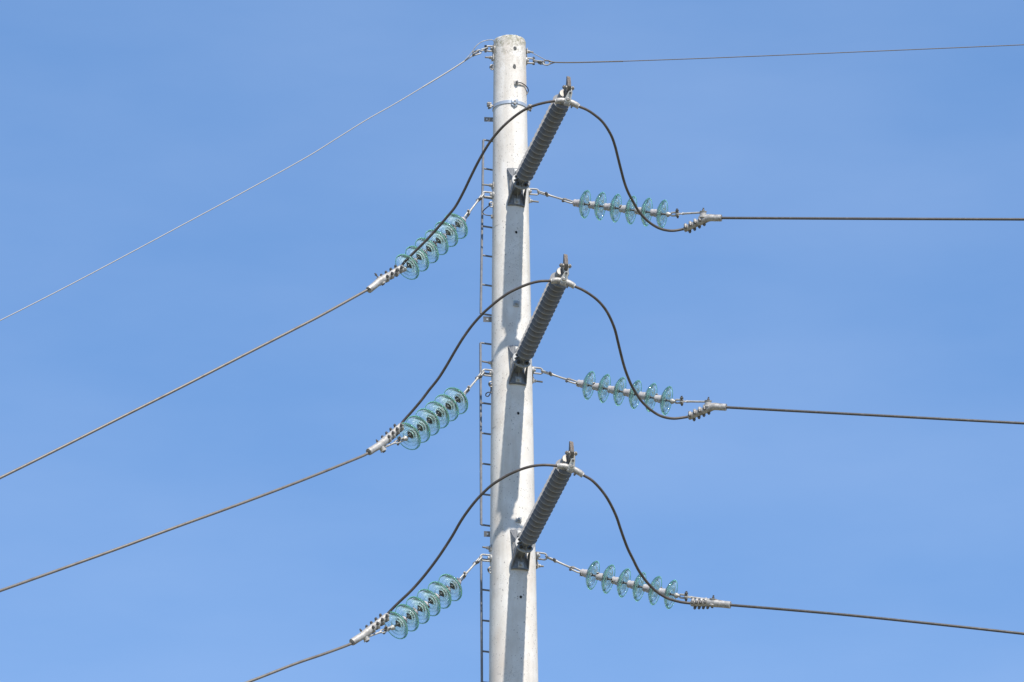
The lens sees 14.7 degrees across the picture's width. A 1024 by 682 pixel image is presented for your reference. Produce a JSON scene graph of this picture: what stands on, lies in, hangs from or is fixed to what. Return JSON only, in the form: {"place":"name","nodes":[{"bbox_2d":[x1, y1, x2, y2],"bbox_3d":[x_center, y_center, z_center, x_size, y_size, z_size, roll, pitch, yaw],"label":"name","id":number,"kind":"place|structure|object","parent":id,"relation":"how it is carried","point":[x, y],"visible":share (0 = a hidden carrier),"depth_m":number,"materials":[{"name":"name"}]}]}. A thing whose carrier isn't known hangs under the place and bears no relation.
{"place":"outdoors","nodes":[
{"label":"outdoors","id":0,"kind":"place"},
{"bbox_2d":[0,0,1023,681],"label":"sky","id":1,"kind":"structure","parent":0,"point":[123,123],"materials":[{"name":"blue"}]},
{"bbox_3d":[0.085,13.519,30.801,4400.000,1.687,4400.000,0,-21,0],"label":"ground","id":2,"kind":"structure","parent":0,"visible":0},
{"bbox_2d":[479,35,547,681],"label":"concrete pole","id":3,"kind":"object","parent":2,"relation":"on","point":[513,649],"visible":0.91,"depth_m":35.63,"materials":[{"name":"concrete"}]},
{"bbox_2d":[0,39,494,320],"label":"earth wire","id":4,"kind":"object","parent":3,"relation":"attached to","point":[476,52],"visible":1,"depth_m":35.99,"materials":[{"name":"metal"}]},
{"bbox_2d":[368,556,482,638],"bbox_3d":[-0.764,2.235,34.617,1.280,0.994,0.268,16,-26,-36],"label":"insulator string","id":5,"kind":"object","parent":3,"relation":"attached to","point":[433,599],"visible":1,"depth_m":34.56,"materials":[{"name":"green glass"}]},
{"bbox_2d":[349,613,389,644],"bbox_3d":[-1.226,2.483,34.136,0.418,0.358,0.104,16,-27,-37],"label":"strain clamp","id":6,"kind":"object","parent":5,"relation":"attached to","point":[369,630],"visible":1,"depth_m":34.11,"materials":[{"name":"metal"}]},
{"bbox_2d":[384,371,484,449],"bbox_3d":[-0.693,0.607,35.210,1.243,1.046,0.268,19,-28,-41],"label":"insulator string","id":7,"kind":"object","parent":3,"relation":"attached to","point":[432,418],"visible":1,"depth_m":35.13,"materials":[{"name":"green glass"}]},
{"bbox_2d":[366,423,403,454],"bbox_3d":[-1.109,0.857,34.701,0.101,0.393,0.434,-19,-28,40],"label":"strain clamp","id":8,"kind":"object","parent":7,"relation":"attached to","point":[386,439],"visible":1,"depth_m":34.67,"materials":[{"name":"metal"}]},
{"bbox_2d":[0,279,1023,591],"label":"conductor","id":9,"kind":"object","parent":7,"relation":"hanging from","point":[434,385],"visible":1,"depth_m":34.68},
{"bbox_2d":[395,193,484,279],"bbox_3d":[-0.714,-0.947,35.919,1.140,1.144,0.268,14,-25,-33],"label":"insulator string","id":10,"kind":"object","parent":3,"relation":"attached to","point":[451,231],"visible":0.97,"depth_m":35.86,"materials":[{"name":"green glass"}]},
{"bbox_2d":[366,264,403,292],"bbox_3d":[-1.134,-0.559,35.447,0.396,0.345,0.105,14,-25,-33],"label":"strain clamp","id":11,"kind":"object","parent":10,"relation":"attached to","point":[382,280],"visible":1,"depth_m":35.41,"materials":[{"name":"metal"}]},
{"bbox_2d":[0,100,1023,478],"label":"conductor","id":12,"kind":"object","parent":10,"relation":"hanging from","point":[440,226],"visible":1,"depth_m":35.33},
{"bbox_2d":[479,342,490,526],"bbox_3d":[-0.098,0.859,35.902,0.428,1.758,0.038,8,-23,-21],"label":"climbing ladder","id":13,"kind":"object","parent":3,"relation":"attached to","point":[480,393],"visible":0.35,"depth_m":35.86,"materials":[{"name":"metal"}]},
{"bbox_2d":[480,558,489,681],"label":"climbing ladder","id":14,"kind":"object","parent":3,"relation":"attached to","point":[481,624],"visible":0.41,"depth_m":35.22,"materials":[{"name":"metal"}]},
{"bbox_2d":[479,139,492,315],"bbox_3d":[-0.092,-1.034,36.612,0.442,1.752,0.038,8,-23,-21],"label":"climbing ladder","id":15,"kind":"object","parent":3,"relation":"attached to","point":[482,226],"visible":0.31,"depth_m":36.50,"materials":[{"name":"metal"}]},
{"bbox_2d":[508,254,571,385],"bbox_3d":[0.263,-0.185,35.120,0.176,0.655,1.514,6,-23,-16],"label":"post insulator","id":16,"kind":"object","parent":3,"relation":"attached to","point":[522,354],"visible":1,"depth_m":35.20,"materials":[{"name":"rubber"}]},
{"bbox_2d":[551,264,575,288],"bbox_3d":[0.448,-0.565,34.557,0.221,0.213,0.119,0,-21,0],"label":"suspension clamp","id":17,"kind":"object","parent":16,"relation":"attached to","point":[563,280],"visible":1,"depth_m":34.54,"materials":[{"name":"metal"}]},
{"bbox_2d":[507,76,573,207],"bbox_3d":[0.274,-1.797,35.763,0.176,0.655,1.514,7,-22,-17],"label":"post insulator","id":18,"kind":"object","parent":3,"relation":"attached to","point":[521,176],"visible":1,"depth_m":35.84,"materials":[{"name":"rubber"}]},
{"bbox_2d":[555,86,579,108],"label":"suspension clamp","id":19,"kind":"object","parent":18,"relation":"attached to","point":[567,100],"visible":1,"depth_m":35.17,"materials":[{"name":"metal"}]},
{"bbox_2d":[510,441,577,570],"bbox_3d":[0.293,1.439,34.485,0.176,0.655,1.514,6,-24,-17],"label":"post insulator","id":20,"kind":"object","parent":3,"relation":"attached to","point":[524,539],"visible":1,"depth_m":34.56,"materials":[{"name":"rubber"}]},
{"bbox_2d":[557,451,583,477],"bbox_3d":[0.504,1.057,33.930,0.236,0.219,0.123,0,-21,0],"label":"suspension clamp","id":21,"kind":"object","parent":20,"relation":"attached to","point":[570,467],"visible":1,"depth_m":33.91,"materials":[{"name":"metal"}]},
{"bbox_2d":[537,190,699,227],"bbox_3d":[0.993,-1.228,36.343,1.566,0.490,0.268,-6,-22,14],"label":"insulator string","id":22,"kind":"object","parent":3,"relation":"attached to","point":[599,205],"visible":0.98,"depth_m":36.31,"materials":[{"name":"green glass"}]},
{"bbox_2d":[683,208,721,232],"bbox_3d":[1.734,-1.105,36.081,0.375,0.209,0.105,-10,-23,24],"label":"strain clamp","id":23,"kind":"object","parent":22,"relation":"attached to","point":[704,218],"visible":1,"depth_m":36.05,"materials":[{"name":"metal"}]},
{"bbox_2d":[541,370,704,414],"bbox_3d":[1.014,0.444,35.706,1.550,0.536,0.268,-6,-22,14],"label":"insulator string","id":24,"kind":"object","parent":3,"relation":"attached to","point":[619,391],"visible":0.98,"depth_m":35.67,"materials":[{"name":"green glass"}]},
{"bbox_2d":[687,397,726,420],"bbox_3d":[1.743,0.603,35.429,0.372,0.197,0.104,-10,-23,23],"label":"strain clamp","id":25,"kind":"object","parent":24,"relation":"attached to","point":[708,407],"visible":1,"depth_m":35.40,"materials":[{"name":"metal"}]},
{"bbox_2d":[545,556,708,608],"bbox_3d":[1.035,2.119,35.068,1.527,0.588,0.268,-6,-22,15],"label":"insulator string","id":26,"kind":"object","parent":3,"relation":"attached to","point":[623,582],"visible":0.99,"depth_m":35.04,"materials":[{"name":"green glass"}]},
{"bbox_2d":[245,464,1023,681],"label":"conductor","id":27,"kind":"object","parent":26,"relation":"hanging from","point":[635,565],"visible":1,"depth_m":34.16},
{"bbox_2d":[690,595,731,609],"bbox_3d":[1.746,2.301,34.774,0.369,0.133,0.104,-8,-22,19],"label":"strain clamp","id":28,"kind":"object","parent":26,"relation":"attached to","point":[712,602],"visible":1,"depth_m":34.75,"materials":[{"name":"metal"}]},
{"bbox_2d":[531,44,1023,65],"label":"earth wire","id":29,"kind":"object","parent":3,"relation":"attached to","point":[540,62],"visible":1,"depth_m":36.59,"materials":[{"name":"metal"}]}
]}

